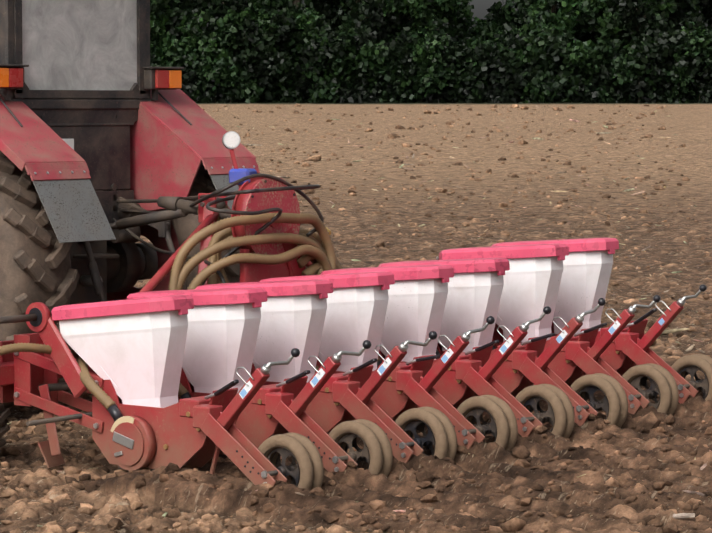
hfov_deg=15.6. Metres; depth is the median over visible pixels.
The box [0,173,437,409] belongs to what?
planter hoses
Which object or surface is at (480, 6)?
sky
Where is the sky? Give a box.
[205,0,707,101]
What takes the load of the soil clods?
on the field ground
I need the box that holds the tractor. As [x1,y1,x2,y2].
[0,0,259,408]
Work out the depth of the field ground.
29.58 m
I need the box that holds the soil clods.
[0,103,711,532]
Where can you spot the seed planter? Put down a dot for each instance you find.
(514, 333)
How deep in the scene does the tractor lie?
14.67 m
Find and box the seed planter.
[0,131,711,490]
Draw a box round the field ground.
[0,102,711,532]
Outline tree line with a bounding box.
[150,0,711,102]

